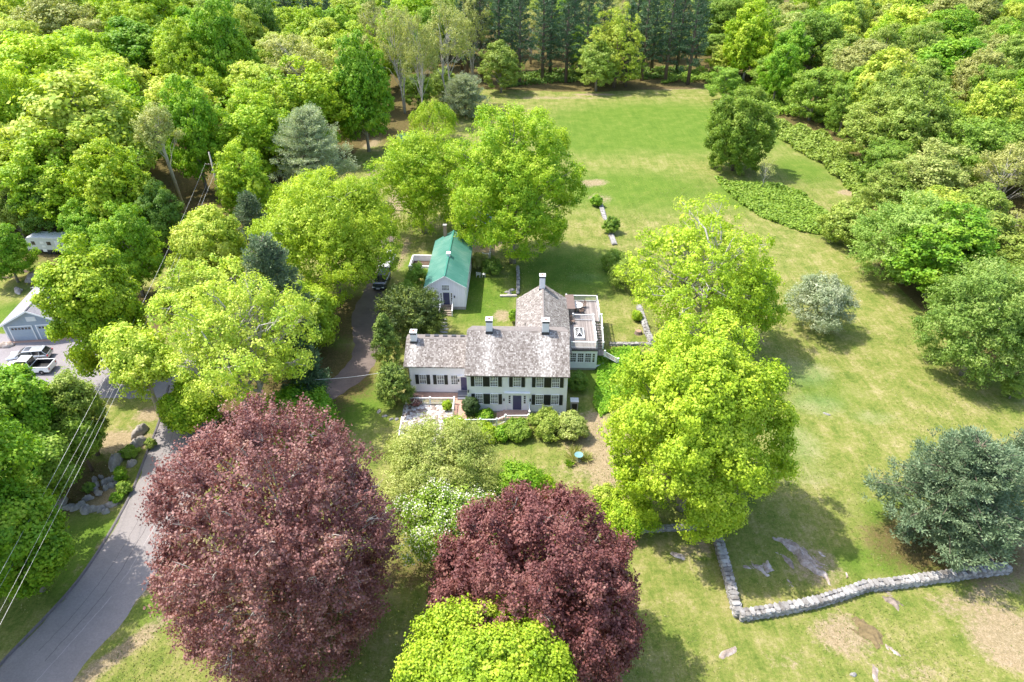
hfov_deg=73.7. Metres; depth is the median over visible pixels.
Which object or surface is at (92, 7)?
woodland tree
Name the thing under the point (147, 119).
woodland tree
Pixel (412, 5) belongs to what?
woodland tree
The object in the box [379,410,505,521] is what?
deciduous tree
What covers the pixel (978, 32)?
woodland tree
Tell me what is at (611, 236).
stone wall
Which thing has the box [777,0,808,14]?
woodland tree
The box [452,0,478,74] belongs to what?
pine tree
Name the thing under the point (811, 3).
woodland tree
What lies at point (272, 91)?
woodland tree
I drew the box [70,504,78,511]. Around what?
stone
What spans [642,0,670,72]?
pine tree
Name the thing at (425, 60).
woodland tree
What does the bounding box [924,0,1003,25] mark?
woodland tree
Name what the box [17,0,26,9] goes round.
woodland tree
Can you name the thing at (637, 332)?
tree stump
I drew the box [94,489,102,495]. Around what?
boulder
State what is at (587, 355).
window
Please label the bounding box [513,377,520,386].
window
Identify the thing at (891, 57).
woodland tree
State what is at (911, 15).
woodland tree
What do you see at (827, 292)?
olive tree
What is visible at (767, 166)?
young tree
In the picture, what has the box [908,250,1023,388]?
honey locust
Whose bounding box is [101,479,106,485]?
stone
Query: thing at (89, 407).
power line
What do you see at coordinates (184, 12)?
woodland tree
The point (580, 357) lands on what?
window
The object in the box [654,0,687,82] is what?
pine tree
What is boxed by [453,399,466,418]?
brick walk
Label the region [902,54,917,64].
woodland tree
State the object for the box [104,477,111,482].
stone
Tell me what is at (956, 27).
woodland tree
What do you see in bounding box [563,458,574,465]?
grass tuft
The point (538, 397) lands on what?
window
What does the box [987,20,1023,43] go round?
woodland tree
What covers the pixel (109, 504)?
boulder
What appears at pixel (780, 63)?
woodland tree
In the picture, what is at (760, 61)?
woodland tree
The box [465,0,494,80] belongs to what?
pine tree
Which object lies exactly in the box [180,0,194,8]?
woodland tree
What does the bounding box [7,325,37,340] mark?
garage door
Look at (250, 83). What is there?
woodland tree
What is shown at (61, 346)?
neighbour driveway
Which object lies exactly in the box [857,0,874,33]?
woodland tree
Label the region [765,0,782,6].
woodland tree
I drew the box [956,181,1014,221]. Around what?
woodland tree
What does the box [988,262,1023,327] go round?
woodland tree
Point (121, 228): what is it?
woodland tree
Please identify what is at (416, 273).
lilac bush
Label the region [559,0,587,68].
pine tree
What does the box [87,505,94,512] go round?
stone
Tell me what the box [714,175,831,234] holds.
ground cover
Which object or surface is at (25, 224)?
woodland tree
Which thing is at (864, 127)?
woodland tree
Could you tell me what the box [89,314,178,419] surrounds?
maple tree
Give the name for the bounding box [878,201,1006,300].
woodland tree
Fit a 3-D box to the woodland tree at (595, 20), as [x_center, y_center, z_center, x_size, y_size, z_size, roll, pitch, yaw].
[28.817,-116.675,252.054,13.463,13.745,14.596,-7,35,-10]
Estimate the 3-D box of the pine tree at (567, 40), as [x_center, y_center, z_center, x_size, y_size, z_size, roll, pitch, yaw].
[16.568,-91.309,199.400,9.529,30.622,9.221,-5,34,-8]
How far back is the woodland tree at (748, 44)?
197.63 m
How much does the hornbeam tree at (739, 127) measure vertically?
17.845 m
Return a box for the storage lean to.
[565,294,574,316]
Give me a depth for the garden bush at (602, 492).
65.25 m
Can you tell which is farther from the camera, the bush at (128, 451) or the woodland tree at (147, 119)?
the woodland tree at (147, 119)
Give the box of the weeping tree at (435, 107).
[406,97,458,140]
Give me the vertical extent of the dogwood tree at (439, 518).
7.576 m
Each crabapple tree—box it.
[44,366,111,455]
[49,408,107,471]
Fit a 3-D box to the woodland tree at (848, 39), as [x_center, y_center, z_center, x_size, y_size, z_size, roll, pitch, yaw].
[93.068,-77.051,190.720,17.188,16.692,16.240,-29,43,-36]
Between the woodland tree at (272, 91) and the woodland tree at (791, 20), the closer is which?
the woodland tree at (272, 91)
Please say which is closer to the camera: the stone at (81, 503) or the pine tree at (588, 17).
the stone at (81, 503)
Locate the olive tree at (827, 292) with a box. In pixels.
[783,270,861,334]
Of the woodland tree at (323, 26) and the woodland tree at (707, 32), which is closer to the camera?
the woodland tree at (323, 26)
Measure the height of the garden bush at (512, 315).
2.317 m
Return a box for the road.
[0,274,246,681]
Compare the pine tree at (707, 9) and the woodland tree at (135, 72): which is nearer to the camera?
the woodland tree at (135, 72)
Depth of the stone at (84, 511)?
66.11 m
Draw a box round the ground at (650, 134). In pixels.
[0,0,1023,681]
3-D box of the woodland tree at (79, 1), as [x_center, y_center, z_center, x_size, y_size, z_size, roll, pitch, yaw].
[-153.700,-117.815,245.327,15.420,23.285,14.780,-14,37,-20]
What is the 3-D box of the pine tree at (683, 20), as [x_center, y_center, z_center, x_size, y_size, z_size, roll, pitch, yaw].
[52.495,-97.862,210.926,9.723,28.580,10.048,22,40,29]
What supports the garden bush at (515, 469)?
on the ground at (650, 134)
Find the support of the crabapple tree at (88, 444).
on the ground at (650, 134)
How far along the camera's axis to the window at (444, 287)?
95.96 m
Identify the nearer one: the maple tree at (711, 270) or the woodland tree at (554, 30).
the maple tree at (711, 270)
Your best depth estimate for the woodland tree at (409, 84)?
179.18 m
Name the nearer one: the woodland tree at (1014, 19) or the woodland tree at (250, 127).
the woodland tree at (250, 127)
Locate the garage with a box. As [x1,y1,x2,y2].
[0,286,71,342]
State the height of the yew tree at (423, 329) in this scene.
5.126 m
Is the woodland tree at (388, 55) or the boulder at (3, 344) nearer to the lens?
the boulder at (3, 344)
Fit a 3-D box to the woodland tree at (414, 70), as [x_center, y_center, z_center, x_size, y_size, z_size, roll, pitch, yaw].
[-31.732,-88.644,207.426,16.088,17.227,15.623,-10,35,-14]
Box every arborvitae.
[369,312,402,365]
[373,359,416,409]
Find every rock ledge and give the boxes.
[670,552,684,559]
[719,646,736,658]
[751,560,773,576]
[772,537,847,585]
[850,616,883,648]
[872,665,878,681]
[882,591,903,610]
[885,644,900,656]
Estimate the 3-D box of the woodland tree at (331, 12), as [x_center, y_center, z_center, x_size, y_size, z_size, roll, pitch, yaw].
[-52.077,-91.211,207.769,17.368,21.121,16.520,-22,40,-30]
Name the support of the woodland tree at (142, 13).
on the ground at (650, 134)
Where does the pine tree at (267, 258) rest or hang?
on the ground at (650, 134)
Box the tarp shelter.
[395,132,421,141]
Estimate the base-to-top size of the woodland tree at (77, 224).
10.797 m
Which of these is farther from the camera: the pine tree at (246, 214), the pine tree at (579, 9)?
the pine tree at (579, 9)
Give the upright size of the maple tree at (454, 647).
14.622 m
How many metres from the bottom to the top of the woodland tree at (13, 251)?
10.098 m
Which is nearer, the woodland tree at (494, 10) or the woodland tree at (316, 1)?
the woodland tree at (316, 1)
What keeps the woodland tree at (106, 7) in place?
on the ground at (650, 134)
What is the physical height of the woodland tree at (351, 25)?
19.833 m
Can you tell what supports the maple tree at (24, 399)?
on the ground at (650, 134)
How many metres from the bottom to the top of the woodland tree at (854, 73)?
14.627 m
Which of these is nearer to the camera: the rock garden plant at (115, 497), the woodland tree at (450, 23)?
the rock garden plant at (115, 497)
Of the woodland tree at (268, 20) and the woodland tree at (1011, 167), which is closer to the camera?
the woodland tree at (1011, 167)
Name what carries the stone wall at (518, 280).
on the ground at (650, 134)
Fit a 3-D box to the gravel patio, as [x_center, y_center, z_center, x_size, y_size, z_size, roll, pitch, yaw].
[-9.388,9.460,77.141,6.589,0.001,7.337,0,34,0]
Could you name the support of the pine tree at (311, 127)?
on the ground at (650, 134)
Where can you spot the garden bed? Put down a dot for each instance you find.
(604, 371)
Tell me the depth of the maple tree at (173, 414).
72.38 m
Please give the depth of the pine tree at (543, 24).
202.16 m
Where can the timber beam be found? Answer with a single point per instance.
(511, 295)
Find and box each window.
[419,374,426,383]
[436,375,444,384]
[441,285,449,290]
[450,375,458,384]
[474,377,482,386]
[475,393,483,403]
[490,377,497,386]
[490,393,497,403]
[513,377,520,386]
[535,378,543,387]
[535,394,543,404]
[551,378,559,387]
[551,394,558,404]
[570,353,576,362]
[577,353,583,362]
[584,353,591,362]
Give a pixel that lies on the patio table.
(578, 305)
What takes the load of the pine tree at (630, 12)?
on the ground at (650, 134)
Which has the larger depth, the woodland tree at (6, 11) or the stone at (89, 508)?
the woodland tree at (6, 11)
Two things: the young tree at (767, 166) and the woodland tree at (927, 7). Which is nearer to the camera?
the young tree at (767, 166)
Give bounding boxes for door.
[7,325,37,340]
[35,324,48,338]
[442,292,450,304]
[459,377,466,390]
[512,395,522,409]
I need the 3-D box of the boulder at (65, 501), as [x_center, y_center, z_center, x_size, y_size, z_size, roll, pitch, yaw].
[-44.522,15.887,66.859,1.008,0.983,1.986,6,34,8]
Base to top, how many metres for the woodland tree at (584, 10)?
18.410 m
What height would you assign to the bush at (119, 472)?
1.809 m
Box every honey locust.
[361,124,463,234]
[845,185,997,290]
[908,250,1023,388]
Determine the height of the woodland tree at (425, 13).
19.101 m
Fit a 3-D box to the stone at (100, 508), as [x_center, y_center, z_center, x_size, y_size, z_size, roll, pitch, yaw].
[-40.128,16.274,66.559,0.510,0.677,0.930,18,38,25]
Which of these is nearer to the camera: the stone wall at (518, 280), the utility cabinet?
the utility cabinet
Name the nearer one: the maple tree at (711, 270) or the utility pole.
the maple tree at (711, 270)
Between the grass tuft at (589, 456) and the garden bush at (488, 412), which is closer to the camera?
the grass tuft at (589, 456)
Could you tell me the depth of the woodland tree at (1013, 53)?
170.48 m
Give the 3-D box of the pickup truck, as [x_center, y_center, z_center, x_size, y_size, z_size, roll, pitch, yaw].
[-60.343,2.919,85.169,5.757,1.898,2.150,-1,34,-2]
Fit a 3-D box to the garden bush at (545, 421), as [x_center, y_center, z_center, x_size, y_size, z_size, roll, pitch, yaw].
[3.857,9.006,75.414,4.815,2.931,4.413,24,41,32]
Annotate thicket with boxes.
[774,118,884,206]
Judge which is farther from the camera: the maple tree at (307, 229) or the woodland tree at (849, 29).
the woodland tree at (849, 29)
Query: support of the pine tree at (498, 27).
on the ground at (650, 134)
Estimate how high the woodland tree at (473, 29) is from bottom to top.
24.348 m
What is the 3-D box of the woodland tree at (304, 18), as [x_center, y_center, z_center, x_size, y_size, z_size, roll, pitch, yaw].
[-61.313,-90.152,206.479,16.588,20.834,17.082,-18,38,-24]
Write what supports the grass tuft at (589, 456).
on the ground at (650, 134)
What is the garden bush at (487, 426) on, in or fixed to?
on the ground at (650, 134)
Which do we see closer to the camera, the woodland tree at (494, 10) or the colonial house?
the colonial house
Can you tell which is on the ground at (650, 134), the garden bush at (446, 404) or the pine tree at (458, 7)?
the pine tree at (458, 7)
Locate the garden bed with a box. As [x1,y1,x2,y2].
[592,345,640,416]
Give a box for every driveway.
[0,334,199,399]
[249,222,393,445]
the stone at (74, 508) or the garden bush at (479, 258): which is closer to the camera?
the stone at (74, 508)
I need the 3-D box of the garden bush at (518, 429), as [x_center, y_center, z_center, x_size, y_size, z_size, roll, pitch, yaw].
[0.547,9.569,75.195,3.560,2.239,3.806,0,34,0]
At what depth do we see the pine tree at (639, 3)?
203.04 m
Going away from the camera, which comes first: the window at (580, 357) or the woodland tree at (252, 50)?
the window at (580, 357)
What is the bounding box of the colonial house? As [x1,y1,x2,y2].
[403,273,618,420]
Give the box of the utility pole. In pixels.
[205,152,223,209]
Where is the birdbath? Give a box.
[574,452,582,461]
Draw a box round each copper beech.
[134,390,409,681]
[421,479,649,681]
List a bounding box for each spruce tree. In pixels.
[861,423,1023,572]
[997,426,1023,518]
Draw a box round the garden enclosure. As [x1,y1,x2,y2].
[408,255,431,269]
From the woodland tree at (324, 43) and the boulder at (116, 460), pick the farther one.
the woodland tree at (324, 43)
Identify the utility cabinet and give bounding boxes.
[570,397,578,410]
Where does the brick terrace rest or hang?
on the ground at (650, 134)
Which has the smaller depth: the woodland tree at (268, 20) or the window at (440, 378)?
the window at (440, 378)
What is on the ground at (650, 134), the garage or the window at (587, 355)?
the garage
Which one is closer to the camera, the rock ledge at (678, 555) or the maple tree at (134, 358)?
the rock ledge at (678, 555)
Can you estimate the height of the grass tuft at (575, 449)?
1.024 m
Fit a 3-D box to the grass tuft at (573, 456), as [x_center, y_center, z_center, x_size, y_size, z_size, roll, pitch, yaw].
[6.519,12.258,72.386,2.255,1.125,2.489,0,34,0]
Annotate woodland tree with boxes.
[0,0,23,16]
[0,0,26,14]
[0,14,9,21]
[0,17,37,35]
[0,17,43,44]
[0,28,100,88]
[0,61,157,191]
[0,64,40,131]
[0,121,19,154]
[0,126,100,225]
[0,138,18,229]
[0,180,29,239]
[0,223,41,282]
[5,177,66,234]
[7,0,97,36]
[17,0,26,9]
[52,24,101,57]
[56,26,117,56]
[56,196,101,253]
[58,135,165,233]
[60,41,124,61]
[68,0,87,6]
[69,16,107,41]
[77,69,168,160]
[79,1,107,18]
[80,57,147,98]
[85,0,190,21]
[85,200,166,295]
[89,0,135,31]
[93,53,154,100]
[98,15,161,83]
[110,2,162,37]
[129,100,187,214]
[133,178,187,252]
[143,72,220,148]
[146,19,199,75]
[147,15,209,80]
[157,73,228,191]
[171,5,206,26]
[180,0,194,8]
[181,62,230,122]
[186,0,261,86]
[191,0,231,12]
[202,32,262,73]
[203,84,297,185]
[211,140,278,216]
[220,79,289,155]
[221,59,281,109]
[225,0,281,34]
[232,3,269,54]
[234,81,295,112]
[254,31,297,78]
[257,33,333,80]
[259,53,356,157]
[271,0,300,11]
[273,6,300,35]
[283,5,322,44]
[294,16,339,62]
[297,0,323,17]
[308,34,353,73]
[319,3,365,33]
[328,0,364,15]
[328,65,377,114]
[329,20,387,71]
[329,28,394,151]
[334,32,381,82]
[341,5,378,47]
[354,0,384,11]
[354,0,394,37]
[373,3,418,113]
[374,0,399,9]
[375,0,420,88]
[393,20,426,73]
[398,0,440,48]
[400,13,440,118]
[401,73,437,107]
[417,5,445,67]
[418,0,477,103]
[429,66,456,100]
[434,0,461,58]
[441,0,474,63]
[453,0,494,77]
[475,39,524,92]
[488,1,518,25]
[494,4,526,50]
[515,9,545,63]
[523,0,539,19]
[524,1,539,36]
[534,8,564,55]
[554,4,570,28]
[568,23,600,70]
[572,1,595,24]
[575,38,621,90]
[592,5,604,32]
[594,0,620,10]
[601,1,627,26]
[643,7,680,58]
[682,25,708,47]
[690,0,737,39]
[699,33,733,56]
[704,44,743,70]
[704,65,741,96]
[705,0,744,37]
[721,0,781,80]
[733,0,767,33]
[745,51,803,86]
[756,1,791,28]
[756,43,801,98]
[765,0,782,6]
[770,21,816,80]
[771,11,813,64]
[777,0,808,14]
[779,10,808,25]
[782,66,847,120]
[792,7,847,70]
[793,0,819,12]
[815,0,881,14]
[817,33,865,83]
[821,1,848,45]
[822,1,860,44]
[823,82,868,132]
[825,36,887,91]
[827,25,860,51]
[827,64,876,113]
[834,95,911,163]
[848,44,921,104]
[850,0,876,38]
[852,66,903,117]
[852,136,916,190]
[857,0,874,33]
[857,162,920,210]
[859,3,932,37]
[865,13,910,38]
[867,21,906,48]
[870,0,907,26]
[870,3,901,25]
[873,75,964,155]
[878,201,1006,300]
[879,78,927,145]
[891,137,976,205]
[896,0,933,7]
[896,184,978,231]
[898,18,938,46]
[902,20,945,56]
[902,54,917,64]
[902,58,954,97]
[908,37,989,101]
[908,92,964,143]
[916,105,971,153]
[921,4,931,13]
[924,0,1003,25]
[927,3,982,41]
[936,116,1020,193]
[942,34,961,58]
[944,45,1015,106]
[944,115,1023,187]
[955,79,1023,165]
[955,210,1023,262]
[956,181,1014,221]
[958,26,999,48]
[962,31,1016,83]
[962,62,1018,112]
[962,141,1023,209]
[980,16,1016,28]
[983,16,1023,39]
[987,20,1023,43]
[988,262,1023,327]
[989,0,1023,24]
[991,33,1023,86]
[993,248,1023,298]
[1000,373,1023,398]
[1001,0,1023,12]
[1005,208,1023,248]
[1011,68,1023,85]
[1015,76,1023,92]
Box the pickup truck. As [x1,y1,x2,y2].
[7,355,56,374]
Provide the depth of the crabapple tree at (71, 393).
67.70 m
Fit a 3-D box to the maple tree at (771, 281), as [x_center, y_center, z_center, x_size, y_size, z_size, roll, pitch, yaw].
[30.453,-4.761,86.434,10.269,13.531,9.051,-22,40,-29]
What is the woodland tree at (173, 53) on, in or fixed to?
on the ground at (650, 134)
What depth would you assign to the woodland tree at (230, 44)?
169.63 m
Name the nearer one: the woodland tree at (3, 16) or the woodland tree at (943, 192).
the woodland tree at (943, 192)
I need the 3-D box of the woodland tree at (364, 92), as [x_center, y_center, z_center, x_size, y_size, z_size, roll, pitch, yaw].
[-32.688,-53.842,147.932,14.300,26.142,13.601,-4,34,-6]
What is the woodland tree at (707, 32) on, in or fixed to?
on the ground at (650, 134)
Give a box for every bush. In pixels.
[112,465,128,481]
[116,444,140,458]
[143,437,157,449]
[391,279,418,302]
[404,261,427,288]
[407,395,422,405]
[442,399,451,409]
[443,414,469,430]
[461,396,479,416]
[471,251,486,267]
[471,420,497,444]
[475,408,493,421]
[481,256,502,274]
[488,456,547,509]
[493,424,508,441]
[503,416,532,442]
[508,309,515,322]
[527,404,561,441]
[539,473,558,498]
[557,408,590,440]
[567,369,589,391]
[590,194,602,205]
[591,482,617,507]
[596,484,663,539]
[601,215,620,233]
[601,248,624,270]
[607,252,652,290]
[631,309,642,320]
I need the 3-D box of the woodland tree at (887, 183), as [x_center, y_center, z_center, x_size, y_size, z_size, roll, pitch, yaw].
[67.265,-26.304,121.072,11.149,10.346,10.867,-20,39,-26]
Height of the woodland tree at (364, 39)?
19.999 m
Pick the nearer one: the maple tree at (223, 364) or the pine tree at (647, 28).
the maple tree at (223, 364)
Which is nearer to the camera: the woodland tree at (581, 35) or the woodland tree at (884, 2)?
the woodland tree at (581, 35)
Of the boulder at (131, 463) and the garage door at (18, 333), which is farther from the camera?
the garage door at (18, 333)
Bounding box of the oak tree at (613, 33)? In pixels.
[584,1,646,87]
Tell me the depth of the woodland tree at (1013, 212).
102.55 m
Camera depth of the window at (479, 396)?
77.75 m
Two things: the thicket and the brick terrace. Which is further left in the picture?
the brick terrace
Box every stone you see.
[61,503,75,510]
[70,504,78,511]
[76,500,85,507]
[80,507,88,514]
[81,494,93,500]
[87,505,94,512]
[92,505,98,511]
[97,505,104,512]
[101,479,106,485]
[101,508,109,514]
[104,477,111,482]
[106,482,114,488]
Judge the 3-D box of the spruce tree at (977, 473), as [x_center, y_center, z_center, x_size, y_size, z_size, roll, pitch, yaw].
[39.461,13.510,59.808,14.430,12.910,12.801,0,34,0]
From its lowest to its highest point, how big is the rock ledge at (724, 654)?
0.399 m
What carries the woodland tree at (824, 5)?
on the ground at (650, 134)
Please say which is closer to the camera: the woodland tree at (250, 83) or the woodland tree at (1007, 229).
the woodland tree at (1007, 229)
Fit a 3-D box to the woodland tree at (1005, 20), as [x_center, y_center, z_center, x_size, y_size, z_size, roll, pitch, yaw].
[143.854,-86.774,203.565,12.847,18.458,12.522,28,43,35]
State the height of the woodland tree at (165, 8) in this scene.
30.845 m
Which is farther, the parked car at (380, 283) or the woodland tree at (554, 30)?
the woodland tree at (554, 30)
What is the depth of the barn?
98.12 m
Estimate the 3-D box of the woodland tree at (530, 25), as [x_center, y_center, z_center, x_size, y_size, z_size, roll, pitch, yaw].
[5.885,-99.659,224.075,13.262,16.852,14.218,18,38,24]
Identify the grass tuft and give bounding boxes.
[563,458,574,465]
[564,448,583,461]
[567,442,582,453]
[579,451,593,461]
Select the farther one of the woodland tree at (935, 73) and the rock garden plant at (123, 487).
the woodland tree at (935, 73)
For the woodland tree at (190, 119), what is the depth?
125.94 m
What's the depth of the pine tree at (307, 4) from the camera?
225.82 m
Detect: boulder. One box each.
[0,341,14,348]
[14,287,22,293]
[24,269,39,282]
[55,496,68,509]
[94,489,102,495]
[104,501,117,507]
[108,452,123,471]
[126,459,136,467]
[129,435,146,447]
[131,423,148,439]
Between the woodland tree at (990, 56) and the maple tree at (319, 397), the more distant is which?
the woodland tree at (990, 56)
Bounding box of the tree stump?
[634,329,642,335]
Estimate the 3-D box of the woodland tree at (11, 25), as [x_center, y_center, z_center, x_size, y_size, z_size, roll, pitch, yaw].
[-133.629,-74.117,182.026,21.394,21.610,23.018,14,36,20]
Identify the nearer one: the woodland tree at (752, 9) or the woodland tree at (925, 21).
the woodland tree at (925, 21)
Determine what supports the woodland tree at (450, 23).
on the ground at (650, 134)
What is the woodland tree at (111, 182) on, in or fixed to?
on the ground at (650, 134)
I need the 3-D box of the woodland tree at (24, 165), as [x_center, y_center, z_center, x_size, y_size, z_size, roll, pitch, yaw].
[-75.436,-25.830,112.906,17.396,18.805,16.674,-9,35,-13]
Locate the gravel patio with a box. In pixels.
[399,404,451,444]
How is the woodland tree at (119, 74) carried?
on the ground at (650, 134)
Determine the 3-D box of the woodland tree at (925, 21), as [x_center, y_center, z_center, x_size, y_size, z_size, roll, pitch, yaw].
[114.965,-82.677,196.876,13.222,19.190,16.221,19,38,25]
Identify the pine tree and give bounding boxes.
[233,190,266,246]
[234,231,321,363]
[264,101,360,190]
[274,0,294,15]
[278,330,331,396]
[295,0,319,15]
[320,0,330,16]
[382,0,401,15]
[440,70,490,117]
[449,0,469,73]
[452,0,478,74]
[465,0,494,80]
[484,0,512,80]
[497,0,526,50]
[503,0,536,82]
[528,0,560,78]
[537,0,563,71]
[553,0,582,82]
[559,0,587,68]
[572,0,601,84]
[591,0,617,32]
[619,2,639,86]
[626,0,650,66]
[637,0,660,80]
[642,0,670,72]
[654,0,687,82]
[670,0,692,72]
[676,0,709,84]
[687,0,713,63]
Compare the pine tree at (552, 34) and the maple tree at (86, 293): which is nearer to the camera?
the maple tree at (86, 293)
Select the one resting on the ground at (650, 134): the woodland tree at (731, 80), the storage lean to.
the woodland tree at (731, 80)
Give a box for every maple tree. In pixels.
[0,360,77,454]
[0,410,45,520]
[0,477,75,601]
[1,429,85,504]
[26,232,148,380]
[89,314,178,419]
[140,253,324,419]
[149,259,239,332]
[154,373,223,436]
[163,203,249,286]
[242,165,403,305]
[250,383,340,452]
[267,277,341,346]
[390,590,578,681]
[442,101,589,263]
[597,306,803,544]
[613,192,790,335]
[717,254,787,345]
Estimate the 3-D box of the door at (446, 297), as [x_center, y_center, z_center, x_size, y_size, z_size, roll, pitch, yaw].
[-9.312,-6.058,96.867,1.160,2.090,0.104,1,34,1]
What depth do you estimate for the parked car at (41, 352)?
86.89 m
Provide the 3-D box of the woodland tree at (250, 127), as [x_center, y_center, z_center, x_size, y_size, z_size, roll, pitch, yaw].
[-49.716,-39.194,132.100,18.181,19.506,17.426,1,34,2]
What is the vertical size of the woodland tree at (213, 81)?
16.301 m
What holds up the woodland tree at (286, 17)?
on the ground at (650, 134)
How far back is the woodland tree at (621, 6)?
237.37 m
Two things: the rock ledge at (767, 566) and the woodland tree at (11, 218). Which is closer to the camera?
the rock ledge at (767, 566)
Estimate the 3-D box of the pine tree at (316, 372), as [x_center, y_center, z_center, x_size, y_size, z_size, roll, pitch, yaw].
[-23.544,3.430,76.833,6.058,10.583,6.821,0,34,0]
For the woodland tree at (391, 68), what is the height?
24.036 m
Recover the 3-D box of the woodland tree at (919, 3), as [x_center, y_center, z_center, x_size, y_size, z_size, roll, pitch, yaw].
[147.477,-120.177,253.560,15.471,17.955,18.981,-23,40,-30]
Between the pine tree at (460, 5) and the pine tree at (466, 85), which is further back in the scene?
the pine tree at (460, 5)
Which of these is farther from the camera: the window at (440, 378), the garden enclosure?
the garden enclosure
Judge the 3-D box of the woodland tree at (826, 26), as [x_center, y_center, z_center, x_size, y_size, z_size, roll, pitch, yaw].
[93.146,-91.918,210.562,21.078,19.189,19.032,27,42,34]
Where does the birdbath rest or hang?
on the ground at (650, 134)
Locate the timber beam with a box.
[500,294,516,296]
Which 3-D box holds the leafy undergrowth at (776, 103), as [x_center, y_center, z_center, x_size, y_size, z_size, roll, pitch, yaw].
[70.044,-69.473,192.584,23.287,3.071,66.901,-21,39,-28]
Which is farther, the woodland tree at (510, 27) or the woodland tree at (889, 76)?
the woodland tree at (510, 27)
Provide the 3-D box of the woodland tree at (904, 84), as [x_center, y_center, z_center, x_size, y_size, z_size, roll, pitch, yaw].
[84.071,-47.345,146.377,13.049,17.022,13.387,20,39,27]
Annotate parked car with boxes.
[5,345,52,361]
[372,268,390,289]
[382,250,395,267]
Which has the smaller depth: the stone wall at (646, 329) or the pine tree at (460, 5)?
the stone wall at (646, 329)
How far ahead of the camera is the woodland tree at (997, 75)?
152.61 m
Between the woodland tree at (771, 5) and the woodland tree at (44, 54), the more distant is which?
the woodland tree at (771, 5)
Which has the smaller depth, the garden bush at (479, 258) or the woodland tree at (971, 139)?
the garden bush at (479, 258)
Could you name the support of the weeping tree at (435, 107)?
on the ground at (650, 134)
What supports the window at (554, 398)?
in the colonial house
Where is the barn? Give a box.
[424,224,472,316]
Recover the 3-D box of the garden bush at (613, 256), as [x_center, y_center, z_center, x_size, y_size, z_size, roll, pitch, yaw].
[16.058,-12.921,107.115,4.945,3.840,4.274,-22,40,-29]
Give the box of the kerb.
[0,385,169,665]
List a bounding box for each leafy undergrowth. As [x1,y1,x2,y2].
[496,64,688,86]
[661,66,842,132]
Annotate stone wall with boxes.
[516,265,519,293]
[599,204,607,219]
[608,233,616,244]
[609,342,652,345]
[631,524,708,535]
[636,305,654,342]
[713,537,1012,621]
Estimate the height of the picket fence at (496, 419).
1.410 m
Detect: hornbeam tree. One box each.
[703,83,780,175]
[813,197,878,245]
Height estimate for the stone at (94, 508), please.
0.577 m
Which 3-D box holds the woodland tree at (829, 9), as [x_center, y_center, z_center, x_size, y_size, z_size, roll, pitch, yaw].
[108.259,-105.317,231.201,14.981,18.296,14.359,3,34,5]
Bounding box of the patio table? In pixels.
[574,302,582,310]
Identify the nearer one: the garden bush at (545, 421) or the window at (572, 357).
the garden bush at (545, 421)
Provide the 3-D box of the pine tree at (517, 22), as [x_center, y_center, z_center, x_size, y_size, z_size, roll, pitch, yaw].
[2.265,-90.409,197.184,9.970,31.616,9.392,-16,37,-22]
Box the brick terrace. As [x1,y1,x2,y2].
[413,392,457,399]
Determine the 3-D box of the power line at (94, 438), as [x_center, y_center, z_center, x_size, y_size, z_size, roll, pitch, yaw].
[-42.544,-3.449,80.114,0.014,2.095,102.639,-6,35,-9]
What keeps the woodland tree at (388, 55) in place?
on the ground at (650, 134)
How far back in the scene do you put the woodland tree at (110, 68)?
152.62 m
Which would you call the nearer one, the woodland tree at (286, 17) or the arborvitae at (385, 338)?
the arborvitae at (385, 338)
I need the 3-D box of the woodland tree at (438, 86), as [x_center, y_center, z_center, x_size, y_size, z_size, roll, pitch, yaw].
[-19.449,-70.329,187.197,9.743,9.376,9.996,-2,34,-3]
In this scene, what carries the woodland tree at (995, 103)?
on the ground at (650, 134)
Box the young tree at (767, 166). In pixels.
[756,155,776,186]
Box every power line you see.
[0,165,204,572]
[0,166,216,623]
[1,171,211,608]
[2,183,210,582]
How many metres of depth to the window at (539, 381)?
76.34 m
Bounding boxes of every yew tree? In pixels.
[370,281,449,343]
[405,305,442,333]
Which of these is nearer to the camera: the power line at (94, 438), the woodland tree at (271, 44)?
the power line at (94, 438)
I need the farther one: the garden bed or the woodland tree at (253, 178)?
the woodland tree at (253, 178)
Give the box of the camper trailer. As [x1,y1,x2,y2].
[26,231,66,253]
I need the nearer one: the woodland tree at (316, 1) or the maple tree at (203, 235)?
the maple tree at (203, 235)
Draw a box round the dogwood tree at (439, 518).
[380,472,508,567]
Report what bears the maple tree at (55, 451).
on the ground at (650, 134)
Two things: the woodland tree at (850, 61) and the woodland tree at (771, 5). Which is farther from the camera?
the woodland tree at (771, 5)
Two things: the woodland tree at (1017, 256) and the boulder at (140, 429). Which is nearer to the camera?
the boulder at (140, 429)
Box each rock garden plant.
[80,481,95,492]
[107,492,123,503]
[116,480,132,493]
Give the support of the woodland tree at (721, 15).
on the ground at (650, 134)
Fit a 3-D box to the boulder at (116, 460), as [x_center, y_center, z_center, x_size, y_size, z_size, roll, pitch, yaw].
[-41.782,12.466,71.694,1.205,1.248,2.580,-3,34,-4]
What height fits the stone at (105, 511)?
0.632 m
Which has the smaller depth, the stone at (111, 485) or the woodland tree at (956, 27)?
the stone at (111, 485)
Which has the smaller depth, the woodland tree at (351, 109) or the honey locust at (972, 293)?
the honey locust at (972, 293)
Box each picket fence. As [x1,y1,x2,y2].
[405,396,454,415]
[460,414,528,425]
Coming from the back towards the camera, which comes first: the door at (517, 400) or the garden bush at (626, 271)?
the garden bush at (626, 271)
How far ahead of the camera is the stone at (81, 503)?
66.90 m

